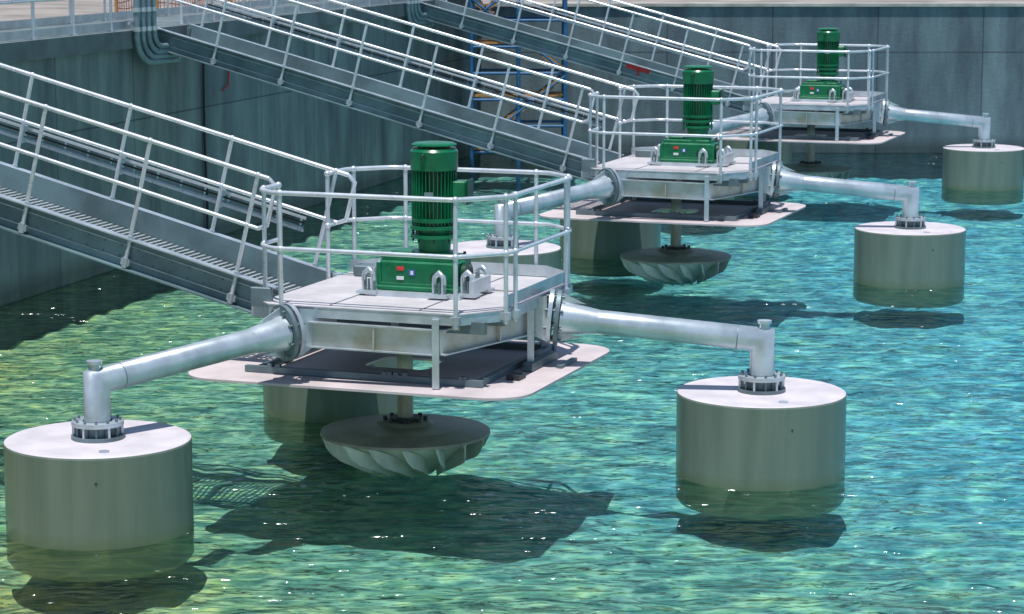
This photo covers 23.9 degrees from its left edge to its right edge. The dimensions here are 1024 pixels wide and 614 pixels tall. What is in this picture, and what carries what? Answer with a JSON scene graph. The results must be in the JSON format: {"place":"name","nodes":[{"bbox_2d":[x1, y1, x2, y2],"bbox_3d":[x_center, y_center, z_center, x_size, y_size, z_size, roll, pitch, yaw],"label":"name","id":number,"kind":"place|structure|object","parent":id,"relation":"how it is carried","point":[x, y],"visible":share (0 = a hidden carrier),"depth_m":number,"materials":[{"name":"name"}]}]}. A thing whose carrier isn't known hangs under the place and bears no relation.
{"place":"outdoors","nodes":[
{"label":"outdoors","id":0,"kind":"place"},
{"bbox_2d":[0,177,1023,613],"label":"tank floor","id":1,"kind":"structure","parent":0,"point":[960,511],"depth_m":27.94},
{"bbox_2d":[0,8,476,349],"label":"concrete wall","id":2,"kind":"structure","parent":1,"relation":"on","point":[313,129],"depth_m":43.11,"materials":[{"name":"grey concrete"}]},
{"bbox_2d":[0,63,356,317],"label":"gangway","id":3,"kind":"object","parent":2,"relation":"on","point":[210,264],"visible":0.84,"depth_m":26.36,"materials":[{"name":"metal"}]},
{"bbox_2d":[202,63,208,229],"bbox_3d":[-5.428,-2.788,43.191,0.162,4.056,0.100,4,10,23],"label":"black hose","id":4,"kind":"object","parent":2,"relation":"attached to","point":[204,136],"visible":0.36,"depth_m":43.15,"materials":[{"name":"rubber"}]},
{"bbox_2d":[222,71,229,90],"bbox_3d":[-5.153,-4.420,43.951,0.150,0.969,0.340,2,9,15],"label":"red cable","id":5,"kind":"object","parent":2,"relation":"attached to","point":[224,88],"visible":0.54,"depth_m":44.09,"materials":[{"name":"red plastic"}]},
{"bbox_2d":[0,0,480,63],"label":"walkway slab","id":6,"kind":"structure","parent":2,"relation":"on","point":[13,51],"depth_m":41.81,"materials":[{"name":"concrete"}]},
{"bbox_2d":[0,0,324,28],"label":"walkway guardrail","id":7,"kind":"object","parent":6,"relation":"on","point":[104,15],"visible":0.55,"depth_m":43.65,"materials":[{"name":"metal"}]},
{"bbox_2d":[0,0,405,41],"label":"walkway guardrail","id":8,"kind":"object","parent":6,"relation":"on","point":[73,29],"visible":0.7,"depth_m":39.41,"materials":[{"name":"metal"}]},
{"bbox_2d":[128,0,639,181],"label":"gangway","id":9,"kind":"object","parent":2,"relation":"on","point":[467,125],"visible":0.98,"depth_m":40.11,"materials":[{"name":"metal"}]},
{"bbox_2d":[405,0,780,113],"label":"gangway","id":10,"kind":"object","parent":2,"relation":"on","point":[599,57],"visible":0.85,"depth_m":53.97,"materials":[{"name":"metal"}]},
{"bbox_2d":[626,63,649,75],"bbox_3d":[2.763,-5.215,53.129,0.560,0.298,0.020,3,10,20],"label":"warning ribbon","id":11,"kind":"object","parent":10,"relation":"attached to","point":[638,69],"visible":1,"depth_m":53.13,"materials":[{"name":"red plastic"}]},
{"bbox_2d":[469,0,566,190],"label":"scaffold tower","id":12,"kind":"structure","parent":1,"relation":"on","point":[519,109],"depth_m":56.92,"materials":[{"name":"metal"}]},
{"bbox_2d":[477,7,1023,179],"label":"concrete wall","id":13,"kind":"structure","parent":1,"relation":"on","point":[963,60],"depth_m":59.81,"materials":[{"name":"grey concrete"}]},
{"bbox_2d":[483,3,1023,6],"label":"wall coping","id":14,"kind":"object","parent":13,"relation":"on","point":[804,5],"depth_m":59.51,"materials":[{"name":"concrete"}]},
{"bbox_2d":[0,153,1023,613],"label":"water","id":15,"kind":"structure","parent":0,"point":[584,471],"depth_m":26.74,"materials":[{"name":"teal liquid"}]},
{"bbox_2d":[3,141,846,581],"bbox_3d":[-1.412,0.269,24.304,7.482,3.725,7.438,7,11,36],"label":"floating aerator","id":16,"kind":"object","parent":15,"relation":"on","point":[329,359],"visible":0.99,"depth_m":24.38,"materials":[{"name":"paint"}]},
{"bbox_2d":[451,65,965,321],"bbox_3d":[2.338,-1.859,37.736,7.482,3.725,7.438,7,11,36],"label":"floating aerator","id":17,"kind":"object","parent":15,"relation":"on","point":[617,206],"visible":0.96,"depth_m":38.12,"materials":[{"name":"paint"}]},
{"bbox_2d":[661,28,1023,213],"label":"floating aerator","id":18,"kind":"object","parent":15,"relation":"on","point":[983,162],"visible":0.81,"depth_m":51.92,"materials":[{"name":"paint"}]},
{"bbox_2d":[0,0,1023,21],"bbox_3d":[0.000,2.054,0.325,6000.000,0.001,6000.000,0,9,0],"label":"ground","id":19,"kind":"structure","parent":0,"point":[22,11],"depth_m":64.91,"materials":[{"name":"grey concrete"}]},
{"bbox_2d":[114,0,248,19],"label":"orange barrier fence","id":20,"kind":"object","parent":19,"relation":"on","point":[116,2],"visible":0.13,"depth_m":49.31,"materials":[{"name":"brown plastic"}]}
]}

